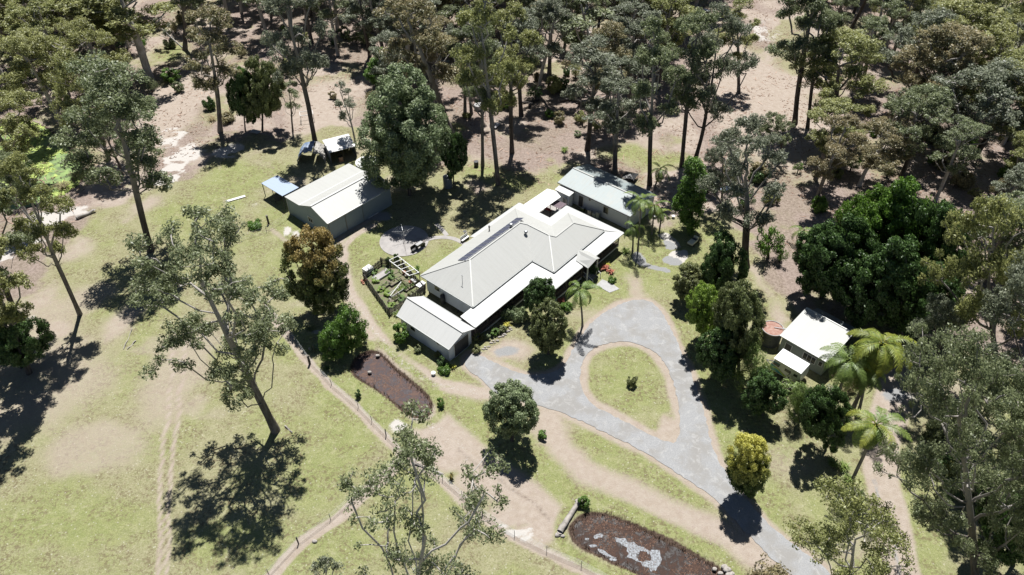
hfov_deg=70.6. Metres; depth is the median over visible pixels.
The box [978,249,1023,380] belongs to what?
gum tree
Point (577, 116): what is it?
shrub
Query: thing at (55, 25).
gum tree
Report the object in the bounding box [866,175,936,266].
evergreen tree
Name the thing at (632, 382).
shrub
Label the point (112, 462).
ground
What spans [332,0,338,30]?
gum tree
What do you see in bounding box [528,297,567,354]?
ball tree
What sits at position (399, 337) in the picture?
shrub
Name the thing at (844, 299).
evergreen tree
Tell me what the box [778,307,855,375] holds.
cottage
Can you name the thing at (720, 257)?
evergreen tree
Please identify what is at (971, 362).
gum tree
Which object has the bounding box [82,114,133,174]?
gum tree
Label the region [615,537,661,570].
gravel patch
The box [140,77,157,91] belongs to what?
scrub bush
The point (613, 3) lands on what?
gum tree
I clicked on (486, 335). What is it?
shrub
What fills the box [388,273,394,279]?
vegetable patch
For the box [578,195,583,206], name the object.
door
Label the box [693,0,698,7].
gum tree
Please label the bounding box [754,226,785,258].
bushy tree
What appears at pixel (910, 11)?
gum tree
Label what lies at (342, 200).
machinery shed
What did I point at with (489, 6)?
gum tree
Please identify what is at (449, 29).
gum tree
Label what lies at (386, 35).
gum tree
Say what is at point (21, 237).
gum tree
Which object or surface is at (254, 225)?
shrub
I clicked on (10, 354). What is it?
evergreen tree
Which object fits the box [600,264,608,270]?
shrub
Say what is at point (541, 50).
gum tree
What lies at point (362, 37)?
scrub bush
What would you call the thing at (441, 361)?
shrub
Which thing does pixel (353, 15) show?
gum tree
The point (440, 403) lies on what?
shrub
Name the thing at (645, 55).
gum tree
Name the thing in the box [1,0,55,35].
gum tree
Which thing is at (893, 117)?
gum tree
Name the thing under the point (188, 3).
gum tree
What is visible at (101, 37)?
gum tree
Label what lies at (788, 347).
door
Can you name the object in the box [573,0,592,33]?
gum tree
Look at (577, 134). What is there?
shrub
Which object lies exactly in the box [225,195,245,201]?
white plank
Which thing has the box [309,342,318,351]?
shrub
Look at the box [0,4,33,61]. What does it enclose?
gum tree
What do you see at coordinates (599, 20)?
gum tree
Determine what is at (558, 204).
shade sail
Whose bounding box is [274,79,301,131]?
gum tree
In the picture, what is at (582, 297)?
palm tree
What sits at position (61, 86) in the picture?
gum tree
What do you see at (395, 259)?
shrub
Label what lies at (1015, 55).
gum tree
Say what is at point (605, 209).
window
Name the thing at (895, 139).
gum tree
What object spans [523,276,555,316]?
ball tree
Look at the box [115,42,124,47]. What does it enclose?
scrub bush
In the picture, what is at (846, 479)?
shrub
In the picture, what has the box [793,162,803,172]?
scrub bush
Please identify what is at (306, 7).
gum tree
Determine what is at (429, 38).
gum tree
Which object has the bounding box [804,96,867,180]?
gum tree
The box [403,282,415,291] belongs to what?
raised bed
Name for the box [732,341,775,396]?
feathery tree
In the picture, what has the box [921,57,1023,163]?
gum tree
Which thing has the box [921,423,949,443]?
shrub
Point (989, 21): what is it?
gum tree
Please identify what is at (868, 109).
gum tree
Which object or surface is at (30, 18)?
gum tree
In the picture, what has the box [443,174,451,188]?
water tank
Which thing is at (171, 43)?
scrub bush
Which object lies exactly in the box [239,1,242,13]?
gum tree
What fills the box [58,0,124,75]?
gum tree
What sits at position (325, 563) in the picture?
gum tree
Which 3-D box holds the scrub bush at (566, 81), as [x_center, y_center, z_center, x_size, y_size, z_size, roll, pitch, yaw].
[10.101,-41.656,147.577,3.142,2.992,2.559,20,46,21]
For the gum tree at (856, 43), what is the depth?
123.65 m
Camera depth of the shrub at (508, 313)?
98.21 m
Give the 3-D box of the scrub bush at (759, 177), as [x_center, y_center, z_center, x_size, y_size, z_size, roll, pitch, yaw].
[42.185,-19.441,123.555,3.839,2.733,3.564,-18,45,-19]
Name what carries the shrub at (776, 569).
on the ground
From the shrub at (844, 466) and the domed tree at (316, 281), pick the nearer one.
the shrub at (844, 466)
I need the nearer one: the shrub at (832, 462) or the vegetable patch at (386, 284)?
the shrub at (832, 462)
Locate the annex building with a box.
[557,164,656,229]
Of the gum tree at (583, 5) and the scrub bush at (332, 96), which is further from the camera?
the gum tree at (583, 5)
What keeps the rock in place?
on the ground
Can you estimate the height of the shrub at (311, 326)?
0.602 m
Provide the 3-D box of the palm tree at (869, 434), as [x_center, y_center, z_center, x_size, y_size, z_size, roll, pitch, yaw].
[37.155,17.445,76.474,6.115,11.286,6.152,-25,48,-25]
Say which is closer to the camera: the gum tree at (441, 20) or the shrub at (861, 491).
the shrub at (861, 491)
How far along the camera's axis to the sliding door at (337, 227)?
111.83 m
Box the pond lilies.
[0,118,80,196]
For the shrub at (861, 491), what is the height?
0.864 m
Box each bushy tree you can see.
[363,47,389,85]
[672,261,706,302]
[685,280,719,335]
[711,278,766,368]
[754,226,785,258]
[772,243,789,262]
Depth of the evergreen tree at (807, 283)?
96.71 m
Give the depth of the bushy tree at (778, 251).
106.68 m
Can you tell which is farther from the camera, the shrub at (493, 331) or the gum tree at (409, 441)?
the shrub at (493, 331)
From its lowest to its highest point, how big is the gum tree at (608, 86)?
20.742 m
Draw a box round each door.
[328,215,347,238]
[345,205,364,229]
[453,333,468,357]
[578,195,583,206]
[783,342,792,351]
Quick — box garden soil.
[366,265,422,313]
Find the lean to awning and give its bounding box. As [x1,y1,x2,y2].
[261,175,298,208]
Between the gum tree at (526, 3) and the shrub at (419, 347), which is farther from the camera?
the gum tree at (526, 3)
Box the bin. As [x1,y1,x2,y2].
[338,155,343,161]
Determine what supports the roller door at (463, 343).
in the garage
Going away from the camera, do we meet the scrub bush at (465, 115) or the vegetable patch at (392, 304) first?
the vegetable patch at (392, 304)
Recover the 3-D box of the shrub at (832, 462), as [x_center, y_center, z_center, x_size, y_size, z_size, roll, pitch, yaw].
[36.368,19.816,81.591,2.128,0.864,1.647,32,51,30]
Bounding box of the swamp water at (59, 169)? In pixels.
[0,128,80,208]
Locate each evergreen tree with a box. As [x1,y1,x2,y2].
[0,309,55,368]
[225,67,255,130]
[241,54,286,131]
[439,132,467,183]
[694,326,740,383]
[700,229,748,290]
[740,367,788,415]
[792,223,841,299]
[799,384,854,453]
[805,211,882,296]
[828,252,892,328]
[833,182,903,253]
[854,233,939,342]
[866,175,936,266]
[900,198,972,286]
[920,260,966,334]
[975,483,1023,566]
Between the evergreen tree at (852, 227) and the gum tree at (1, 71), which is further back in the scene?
the gum tree at (1, 71)
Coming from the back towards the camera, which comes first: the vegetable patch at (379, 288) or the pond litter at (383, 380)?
the vegetable patch at (379, 288)
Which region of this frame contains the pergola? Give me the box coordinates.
[389,256,419,285]
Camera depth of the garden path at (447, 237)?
112.34 m
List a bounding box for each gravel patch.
[594,534,602,538]
[598,549,615,557]
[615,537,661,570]
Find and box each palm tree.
[565,280,602,326]
[624,220,645,251]
[625,191,656,249]
[638,199,670,234]
[650,162,675,187]
[654,208,670,232]
[790,225,811,238]
[818,342,874,390]
[841,406,912,479]
[842,357,889,412]
[846,328,916,409]
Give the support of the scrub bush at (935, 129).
on the ground
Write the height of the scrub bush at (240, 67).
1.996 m
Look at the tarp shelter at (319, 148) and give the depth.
128.15 m
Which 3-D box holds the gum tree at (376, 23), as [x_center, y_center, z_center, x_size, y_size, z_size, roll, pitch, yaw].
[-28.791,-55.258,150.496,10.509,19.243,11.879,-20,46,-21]
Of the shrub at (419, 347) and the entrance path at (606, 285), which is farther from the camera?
the entrance path at (606, 285)
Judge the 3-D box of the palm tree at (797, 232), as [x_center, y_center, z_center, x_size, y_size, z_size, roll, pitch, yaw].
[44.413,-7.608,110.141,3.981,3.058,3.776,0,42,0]
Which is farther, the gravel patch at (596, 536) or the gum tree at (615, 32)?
the gum tree at (615, 32)
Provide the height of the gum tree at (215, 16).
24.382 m
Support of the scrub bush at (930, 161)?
on the ground
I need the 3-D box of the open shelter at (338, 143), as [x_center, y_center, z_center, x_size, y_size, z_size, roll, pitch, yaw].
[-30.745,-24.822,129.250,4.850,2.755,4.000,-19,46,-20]
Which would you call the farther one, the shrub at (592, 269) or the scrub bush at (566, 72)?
the scrub bush at (566, 72)
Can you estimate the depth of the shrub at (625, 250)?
109.49 m
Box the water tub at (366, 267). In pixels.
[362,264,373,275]
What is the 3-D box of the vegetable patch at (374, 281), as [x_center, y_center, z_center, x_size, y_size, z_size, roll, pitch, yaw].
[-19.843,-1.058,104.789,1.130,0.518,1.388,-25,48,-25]
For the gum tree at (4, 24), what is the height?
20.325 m
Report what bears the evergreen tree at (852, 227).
on the ground
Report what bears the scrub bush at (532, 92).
on the ground
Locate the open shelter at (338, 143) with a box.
[322,134,356,163]
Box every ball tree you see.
[482,377,539,441]
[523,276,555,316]
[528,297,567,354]
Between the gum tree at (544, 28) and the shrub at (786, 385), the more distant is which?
the gum tree at (544, 28)
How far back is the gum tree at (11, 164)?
87.29 m
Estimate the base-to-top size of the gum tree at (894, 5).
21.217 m
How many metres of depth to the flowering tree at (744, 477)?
73.52 m
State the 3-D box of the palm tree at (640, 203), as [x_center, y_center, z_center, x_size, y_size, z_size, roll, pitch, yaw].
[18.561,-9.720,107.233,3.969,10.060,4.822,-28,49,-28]
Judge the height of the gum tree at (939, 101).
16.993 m
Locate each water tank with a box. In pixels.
[355,156,373,170]
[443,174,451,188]
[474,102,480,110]
[760,320,785,348]
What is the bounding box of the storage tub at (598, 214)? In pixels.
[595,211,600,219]
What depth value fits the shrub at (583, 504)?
77.40 m
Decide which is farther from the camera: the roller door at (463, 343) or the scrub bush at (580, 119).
the scrub bush at (580, 119)
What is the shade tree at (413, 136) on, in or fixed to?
on the ground
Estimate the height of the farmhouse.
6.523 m
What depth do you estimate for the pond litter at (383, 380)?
91.38 m
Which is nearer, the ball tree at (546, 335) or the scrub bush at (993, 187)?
the ball tree at (546, 335)
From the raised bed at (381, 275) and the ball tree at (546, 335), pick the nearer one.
the ball tree at (546, 335)
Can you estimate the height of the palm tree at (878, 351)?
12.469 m
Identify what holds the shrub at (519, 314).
on the ground
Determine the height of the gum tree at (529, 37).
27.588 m
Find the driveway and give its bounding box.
[465,299,829,574]
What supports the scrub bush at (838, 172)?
on the ground
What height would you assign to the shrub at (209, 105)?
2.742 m
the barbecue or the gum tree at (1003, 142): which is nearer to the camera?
the barbecue
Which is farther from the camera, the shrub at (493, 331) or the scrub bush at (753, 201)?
the scrub bush at (753, 201)
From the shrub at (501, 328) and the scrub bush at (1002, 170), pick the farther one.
the scrub bush at (1002, 170)
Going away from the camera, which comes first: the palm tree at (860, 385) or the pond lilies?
the palm tree at (860, 385)
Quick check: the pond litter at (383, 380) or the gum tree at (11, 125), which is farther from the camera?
the gum tree at (11, 125)
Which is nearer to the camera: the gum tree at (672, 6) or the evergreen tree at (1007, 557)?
the evergreen tree at (1007, 557)
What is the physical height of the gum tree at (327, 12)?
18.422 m
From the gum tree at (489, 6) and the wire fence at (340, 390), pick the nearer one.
the wire fence at (340, 390)
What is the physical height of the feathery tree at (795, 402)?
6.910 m
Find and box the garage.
[396,296,475,360]
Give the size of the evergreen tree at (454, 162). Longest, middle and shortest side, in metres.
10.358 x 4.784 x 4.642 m
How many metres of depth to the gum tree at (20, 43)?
126.69 m
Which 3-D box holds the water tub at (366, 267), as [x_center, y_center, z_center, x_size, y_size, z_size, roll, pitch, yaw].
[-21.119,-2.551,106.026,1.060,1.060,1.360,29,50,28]
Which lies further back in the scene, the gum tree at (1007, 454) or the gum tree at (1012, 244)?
the gum tree at (1012, 244)
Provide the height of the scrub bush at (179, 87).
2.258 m
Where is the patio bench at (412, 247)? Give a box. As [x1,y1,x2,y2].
[410,243,417,252]
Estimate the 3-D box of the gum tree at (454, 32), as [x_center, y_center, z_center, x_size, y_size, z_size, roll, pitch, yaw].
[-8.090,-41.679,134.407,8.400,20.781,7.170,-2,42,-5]
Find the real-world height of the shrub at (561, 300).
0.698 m
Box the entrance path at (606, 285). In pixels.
[597,279,618,292]
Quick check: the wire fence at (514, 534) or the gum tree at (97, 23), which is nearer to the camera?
the wire fence at (514, 534)
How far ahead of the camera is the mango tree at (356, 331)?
91.54 m
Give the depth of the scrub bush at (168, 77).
150.16 m
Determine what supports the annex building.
on the ground
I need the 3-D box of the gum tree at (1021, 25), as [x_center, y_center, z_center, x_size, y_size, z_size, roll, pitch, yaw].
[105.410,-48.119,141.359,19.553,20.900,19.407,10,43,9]
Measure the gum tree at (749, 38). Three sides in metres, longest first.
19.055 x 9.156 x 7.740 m
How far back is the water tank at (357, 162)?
124.51 m
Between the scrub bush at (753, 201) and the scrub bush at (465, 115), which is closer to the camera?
the scrub bush at (753, 201)
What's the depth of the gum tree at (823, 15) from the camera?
124.46 m
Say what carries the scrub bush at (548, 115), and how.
on the ground
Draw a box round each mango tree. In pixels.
[318,321,350,361]
[333,302,369,351]
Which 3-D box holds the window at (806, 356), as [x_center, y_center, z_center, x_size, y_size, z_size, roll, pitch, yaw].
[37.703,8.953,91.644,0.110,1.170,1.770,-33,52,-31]
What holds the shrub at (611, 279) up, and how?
on the ground
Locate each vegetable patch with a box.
[371,277,379,283]
[377,286,385,291]
[380,281,390,288]
[383,290,390,296]
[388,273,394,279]
[388,301,395,307]
[397,295,404,301]
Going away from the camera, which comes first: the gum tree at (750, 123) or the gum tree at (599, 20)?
the gum tree at (750, 123)
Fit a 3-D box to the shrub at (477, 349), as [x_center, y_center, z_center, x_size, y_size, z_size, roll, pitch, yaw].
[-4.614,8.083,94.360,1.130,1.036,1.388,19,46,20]
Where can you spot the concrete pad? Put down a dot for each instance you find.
(391, 242)
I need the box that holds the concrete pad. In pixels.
[379,225,428,256]
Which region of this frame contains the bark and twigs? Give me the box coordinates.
[0,0,1010,320]
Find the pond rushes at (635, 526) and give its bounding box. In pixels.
[568,505,721,574]
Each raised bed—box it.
[372,268,389,279]
[387,292,400,302]
[388,277,401,286]
[388,284,405,297]
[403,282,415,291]
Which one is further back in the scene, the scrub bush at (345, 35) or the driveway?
the scrub bush at (345, 35)
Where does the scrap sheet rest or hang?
on the ground
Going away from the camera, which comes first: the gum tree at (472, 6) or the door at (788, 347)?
the door at (788, 347)
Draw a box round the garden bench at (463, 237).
[460,233,468,242]
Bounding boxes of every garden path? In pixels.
[429,236,465,244]
[434,223,448,235]
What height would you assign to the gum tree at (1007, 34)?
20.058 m
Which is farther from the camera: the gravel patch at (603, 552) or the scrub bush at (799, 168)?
the scrub bush at (799, 168)
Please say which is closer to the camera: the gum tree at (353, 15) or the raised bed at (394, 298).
the raised bed at (394, 298)
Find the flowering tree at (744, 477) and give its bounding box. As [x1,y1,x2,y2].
[724,430,771,498]
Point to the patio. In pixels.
(543, 200)
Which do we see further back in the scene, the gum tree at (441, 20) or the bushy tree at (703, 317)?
the gum tree at (441, 20)
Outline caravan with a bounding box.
[766,349,809,381]
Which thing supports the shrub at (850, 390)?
on the ground
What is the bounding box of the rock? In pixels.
[722,566,731,571]
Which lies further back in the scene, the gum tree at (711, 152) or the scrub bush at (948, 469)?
the gum tree at (711, 152)
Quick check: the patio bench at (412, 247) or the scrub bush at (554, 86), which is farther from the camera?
the scrub bush at (554, 86)
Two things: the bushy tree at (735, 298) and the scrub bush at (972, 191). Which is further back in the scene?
the scrub bush at (972, 191)
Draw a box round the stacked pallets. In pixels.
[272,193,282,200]
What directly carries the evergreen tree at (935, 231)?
on the ground
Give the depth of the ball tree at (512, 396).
79.30 m
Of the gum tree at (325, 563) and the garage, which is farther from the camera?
the garage
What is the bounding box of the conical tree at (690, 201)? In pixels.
[671,155,709,235]
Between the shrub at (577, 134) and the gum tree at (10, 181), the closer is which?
the gum tree at (10, 181)
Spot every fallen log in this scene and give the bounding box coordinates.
[75,209,95,218]
[522,99,538,103]
[557,501,579,533]
[559,96,579,101]
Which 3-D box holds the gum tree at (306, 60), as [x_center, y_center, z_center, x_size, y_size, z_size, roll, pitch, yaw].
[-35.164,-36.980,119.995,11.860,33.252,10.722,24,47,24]
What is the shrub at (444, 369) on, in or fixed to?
on the ground
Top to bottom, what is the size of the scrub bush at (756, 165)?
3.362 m
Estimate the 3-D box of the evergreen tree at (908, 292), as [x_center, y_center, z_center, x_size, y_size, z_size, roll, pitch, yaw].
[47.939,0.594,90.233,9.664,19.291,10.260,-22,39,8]
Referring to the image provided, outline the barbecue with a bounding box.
[415,240,425,250]
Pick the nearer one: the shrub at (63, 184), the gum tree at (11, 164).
the gum tree at (11, 164)
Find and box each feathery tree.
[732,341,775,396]
[784,383,808,423]
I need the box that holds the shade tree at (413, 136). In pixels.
[353,61,451,195]
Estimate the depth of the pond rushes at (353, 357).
91.30 m
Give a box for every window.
[603,205,608,214]
[802,351,816,364]
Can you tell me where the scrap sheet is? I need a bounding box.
[250,129,260,134]
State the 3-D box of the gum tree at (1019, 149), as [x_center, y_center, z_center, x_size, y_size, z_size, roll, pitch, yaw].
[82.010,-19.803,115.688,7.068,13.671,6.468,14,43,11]
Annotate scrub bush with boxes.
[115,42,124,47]
[140,37,148,47]
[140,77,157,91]
[160,67,180,82]
[162,37,175,48]
[166,18,179,32]
[171,81,184,92]
[175,10,188,22]
[235,66,243,74]
[239,47,247,56]
[328,91,336,98]
[337,25,350,39]
[347,32,359,43]
[358,26,373,44]
[364,90,376,98]
[462,112,470,117]
[526,85,543,98]
[533,72,539,80]
[545,75,562,94]
[545,108,553,117]
[558,77,569,90]
[561,60,570,67]
[563,67,569,75]
[569,64,581,77]
[577,114,587,125]
[592,122,599,130]
[739,194,755,207]
[747,167,771,183]
[749,161,768,178]
[761,194,780,203]
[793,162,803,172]
[810,195,828,213]
[831,167,843,178]
[844,160,861,171]
[886,162,901,177]
[924,123,945,145]
[927,151,935,163]
[933,153,956,169]
[935,447,960,470]
[940,447,972,478]
[943,477,960,500]
[949,169,976,190]
[959,472,987,507]
[965,138,978,149]
[967,187,984,199]
[988,178,1006,195]
[997,164,1015,179]
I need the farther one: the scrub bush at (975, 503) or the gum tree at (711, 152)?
the gum tree at (711, 152)
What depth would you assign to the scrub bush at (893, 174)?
123.33 m
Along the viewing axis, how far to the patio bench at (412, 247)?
109.65 m
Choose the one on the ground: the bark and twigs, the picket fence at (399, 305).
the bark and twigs
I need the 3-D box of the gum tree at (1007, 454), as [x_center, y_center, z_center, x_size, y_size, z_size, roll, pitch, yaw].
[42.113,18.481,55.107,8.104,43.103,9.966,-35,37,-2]
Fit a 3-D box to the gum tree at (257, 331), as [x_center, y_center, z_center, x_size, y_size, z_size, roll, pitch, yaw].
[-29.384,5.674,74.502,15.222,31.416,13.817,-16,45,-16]
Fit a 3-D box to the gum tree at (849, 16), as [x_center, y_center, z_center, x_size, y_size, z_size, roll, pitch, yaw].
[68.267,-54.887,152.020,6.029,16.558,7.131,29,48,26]
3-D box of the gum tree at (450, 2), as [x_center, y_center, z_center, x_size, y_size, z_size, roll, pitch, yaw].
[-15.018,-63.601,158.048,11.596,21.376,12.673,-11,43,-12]
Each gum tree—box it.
[0,0,19,61]
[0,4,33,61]
[0,13,14,91]
[0,20,8,38]
[0,27,82,128]
[0,87,42,152]
[0,150,40,223]
[0,150,82,315]
[0,184,37,303]
[0,234,34,374]
[0,265,11,316]
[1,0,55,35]
[4,0,53,70]
[4,0,77,96]
[26,0,57,29]
[34,15,132,112]
[37,0,108,54]
[37,3,94,51]
[46,48,124,160]
[49,48,174,252]
[55,0,181,80]
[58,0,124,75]
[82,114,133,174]
[120,0,131,48]
[122,200,297,434]
[151,18,181,47]
[175,0,205,50]
[181,2,243,132]
[223,0,231,27]
[236,0,268,34]
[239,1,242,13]
[258,0,336,148]
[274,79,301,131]
[302,0,322,43]
[309,554,344,574]
[316,0,349,55]
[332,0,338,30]
[334,79,356,144]
[336,398,510,574]
[338,0,385,56]
[346,0,394,46]
[368,30,408,95]
[372,0,468,133]
[379,0,441,61]
[412,1,462,59]
[416,14,454,90]
[437,0,460,27]
[444,20,482,112]
[446,8,489,114]
[449,0,518,184]
[454,0,504,20]
[456,21,503,166]
[459,0,501,61]
[473,0,510,6]
[483,0,544,153]
[491,7,551,116]
[512,0,544,47]
[529,0,573,90]
[531,0,576,74]
[556,0,614,92]
[560,33,635,151]
[561,0,587,50]
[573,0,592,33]
[581,55,660,174]
[587,20,633,124]
[594,0,623,51]
[597,0,606,28]
[600,0,626,53]
[605,1,667,102]
[607,0,655,66]
[616,0,655,60]
[629,15,691,185]
[638,0,693,90]
[641,1,701,72]
[664,6,725,166]
[676,1,759,156]
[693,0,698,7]
[694,113,788,268]
[703,135,740,206]
[712,0,760,93]
[754,111,795,159]
[764,0,839,124]
[782,474,916,574]
[787,2,843,128]
[788,25,890,136]
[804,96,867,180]
[806,112,870,196]
[830,0,850,41]
[830,89,875,144]
[831,0,859,29]
[844,116,918,186]
[849,0,867,28]
[849,15,894,93]
[859,0,909,74]
[869,0,940,46]
[872,321,1023,574]
[873,83,956,177]
[874,5,987,88]
[880,93,912,139]
[888,0,935,59]
[889,20,995,128]
[903,0,1000,74]
[906,292,966,370]
[910,0,968,86]
[917,192,1023,352]
[920,0,1011,92]
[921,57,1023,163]
[926,114,991,201]
[950,44,1023,157]
[951,352,1023,473]
[967,0,1013,81]
[970,190,1023,284]
[971,0,1023,40]
[974,14,1023,110]
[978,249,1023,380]
[986,162,1023,199]
[992,24,1023,103]
[997,403,1023,574]
[998,130,1023,195]
[1000,82,1023,144]
[1010,22,1023,48]
[1013,0,1023,20]
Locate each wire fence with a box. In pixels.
[226,211,294,246]
[265,454,396,573]
[275,314,398,445]
[415,459,604,574]
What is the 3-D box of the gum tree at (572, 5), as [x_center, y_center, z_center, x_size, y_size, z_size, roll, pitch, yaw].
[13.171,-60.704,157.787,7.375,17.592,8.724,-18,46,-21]
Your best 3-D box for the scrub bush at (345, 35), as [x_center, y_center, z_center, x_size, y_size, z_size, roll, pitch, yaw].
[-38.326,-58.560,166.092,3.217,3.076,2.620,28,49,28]
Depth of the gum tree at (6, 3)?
145.89 m
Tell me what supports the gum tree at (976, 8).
on the ground
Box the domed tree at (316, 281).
[279,223,349,315]
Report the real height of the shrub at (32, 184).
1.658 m
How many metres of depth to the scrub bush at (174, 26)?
168.05 m
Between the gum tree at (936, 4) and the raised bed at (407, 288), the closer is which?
the raised bed at (407, 288)
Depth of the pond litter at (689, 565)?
75.25 m
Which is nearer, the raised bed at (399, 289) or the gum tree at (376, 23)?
the raised bed at (399, 289)
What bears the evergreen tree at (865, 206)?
on the ground
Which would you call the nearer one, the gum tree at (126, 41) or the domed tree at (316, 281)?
the domed tree at (316, 281)
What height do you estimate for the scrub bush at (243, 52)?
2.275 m
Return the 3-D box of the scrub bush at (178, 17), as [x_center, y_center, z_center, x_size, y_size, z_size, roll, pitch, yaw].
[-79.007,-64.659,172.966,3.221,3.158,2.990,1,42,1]
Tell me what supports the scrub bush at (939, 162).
on the ground
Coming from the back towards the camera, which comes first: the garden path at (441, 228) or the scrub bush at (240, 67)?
the scrub bush at (240, 67)
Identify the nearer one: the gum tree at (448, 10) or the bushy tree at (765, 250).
the bushy tree at (765, 250)
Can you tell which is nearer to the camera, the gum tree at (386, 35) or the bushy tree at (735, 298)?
the bushy tree at (735, 298)
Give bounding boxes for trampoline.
[621,171,638,183]
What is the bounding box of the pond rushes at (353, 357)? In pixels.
[345,349,433,417]
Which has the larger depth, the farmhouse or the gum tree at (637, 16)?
the gum tree at (637, 16)
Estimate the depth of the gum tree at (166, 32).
161.75 m
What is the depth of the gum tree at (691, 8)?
145.10 m
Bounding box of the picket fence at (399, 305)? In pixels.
[362,257,425,315]
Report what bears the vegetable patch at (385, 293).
on the garden soil
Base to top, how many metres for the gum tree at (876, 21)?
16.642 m
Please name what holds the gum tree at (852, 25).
on the ground
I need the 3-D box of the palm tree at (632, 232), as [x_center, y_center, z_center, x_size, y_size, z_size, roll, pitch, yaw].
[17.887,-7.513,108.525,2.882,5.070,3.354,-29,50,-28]
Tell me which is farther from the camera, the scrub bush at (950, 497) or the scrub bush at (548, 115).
the scrub bush at (548, 115)
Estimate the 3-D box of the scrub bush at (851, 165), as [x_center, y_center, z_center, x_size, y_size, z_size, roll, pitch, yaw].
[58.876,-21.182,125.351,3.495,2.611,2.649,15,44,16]
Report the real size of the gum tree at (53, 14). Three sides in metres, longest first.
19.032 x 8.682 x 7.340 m
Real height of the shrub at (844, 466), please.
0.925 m
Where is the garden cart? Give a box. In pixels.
[687,235,699,246]
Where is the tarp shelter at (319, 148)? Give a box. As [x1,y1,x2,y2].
[297,141,326,162]
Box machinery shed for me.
[285,163,391,238]
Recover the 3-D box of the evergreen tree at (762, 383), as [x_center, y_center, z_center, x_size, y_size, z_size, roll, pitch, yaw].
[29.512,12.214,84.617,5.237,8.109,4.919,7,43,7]
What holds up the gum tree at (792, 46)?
on the ground
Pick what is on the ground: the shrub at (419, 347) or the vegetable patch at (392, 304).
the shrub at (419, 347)
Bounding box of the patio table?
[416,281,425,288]
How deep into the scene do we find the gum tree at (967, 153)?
112.31 m
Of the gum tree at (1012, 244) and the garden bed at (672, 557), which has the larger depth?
the gum tree at (1012, 244)
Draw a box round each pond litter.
[354,355,401,399]
[580,516,717,574]
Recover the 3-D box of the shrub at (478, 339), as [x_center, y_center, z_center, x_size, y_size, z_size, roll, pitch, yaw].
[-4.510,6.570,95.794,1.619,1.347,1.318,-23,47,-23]
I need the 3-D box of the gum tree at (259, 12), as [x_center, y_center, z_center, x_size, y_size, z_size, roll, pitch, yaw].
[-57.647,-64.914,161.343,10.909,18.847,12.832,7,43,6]
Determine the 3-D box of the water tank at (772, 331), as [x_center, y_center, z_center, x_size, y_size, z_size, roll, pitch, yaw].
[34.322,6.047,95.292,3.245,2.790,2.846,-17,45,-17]
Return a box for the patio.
[524,189,562,216]
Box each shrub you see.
[27,178,40,186]
[52,179,71,189]
[201,95,215,110]
[222,111,235,124]
[247,218,262,230]
[303,322,316,331]
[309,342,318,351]
[354,389,360,397]
[392,323,409,343]
[393,254,399,261]
[413,342,422,351]
[434,351,440,357]
[436,355,445,365]
[437,362,451,374]
[437,397,444,407]
[472,344,480,352]
[473,333,483,342]
[482,331,490,338]
[490,327,498,335]
[499,325,506,332]
[501,305,515,319]
[512,306,529,322]
[538,429,546,439]
[554,110,564,123]
[557,296,564,302]
[560,302,573,311]
[573,110,583,121]
[574,130,581,136]
[577,495,590,508]
[588,263,598,274]
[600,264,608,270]
[608,276,616,283]
[622,246,630,252]
[626,376,637,386]
[747,553,791,574]
[779,374,807,395]
[826,454,838,467]
[837,458,852,472]
[839,381,858,393]
[841,472,856,484]
[853,489,867,508]
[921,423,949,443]
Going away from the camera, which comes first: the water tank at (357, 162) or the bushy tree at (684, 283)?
the bushy tree at (684, 283)
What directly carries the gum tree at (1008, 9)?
on the ground
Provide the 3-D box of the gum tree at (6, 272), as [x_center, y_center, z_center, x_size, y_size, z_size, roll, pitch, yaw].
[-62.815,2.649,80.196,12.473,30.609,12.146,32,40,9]
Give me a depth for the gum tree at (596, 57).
119.84 m
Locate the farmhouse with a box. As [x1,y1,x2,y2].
[420,203,623,336]
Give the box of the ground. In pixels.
[0,0,1023,574]
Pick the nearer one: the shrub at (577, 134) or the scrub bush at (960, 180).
the scrub bush at (960, 180)
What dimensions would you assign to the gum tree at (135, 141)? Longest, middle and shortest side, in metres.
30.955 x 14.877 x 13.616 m
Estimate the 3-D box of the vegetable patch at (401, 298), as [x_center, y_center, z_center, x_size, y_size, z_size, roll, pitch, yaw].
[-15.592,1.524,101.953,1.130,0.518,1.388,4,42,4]
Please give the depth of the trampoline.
123.33 m
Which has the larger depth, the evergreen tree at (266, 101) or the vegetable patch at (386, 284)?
the evergreen tree at (266, 101)
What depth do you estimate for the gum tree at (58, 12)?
154.47 m
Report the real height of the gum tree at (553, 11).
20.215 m
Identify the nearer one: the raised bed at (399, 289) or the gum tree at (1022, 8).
the raised bed at (399, 289)
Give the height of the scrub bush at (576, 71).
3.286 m
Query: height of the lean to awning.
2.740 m
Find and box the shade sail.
[550,200,565,209]
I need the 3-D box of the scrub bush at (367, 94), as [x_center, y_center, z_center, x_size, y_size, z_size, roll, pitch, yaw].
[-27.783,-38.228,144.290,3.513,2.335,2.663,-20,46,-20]
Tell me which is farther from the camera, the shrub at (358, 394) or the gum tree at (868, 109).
the gum tree at (868, 109)

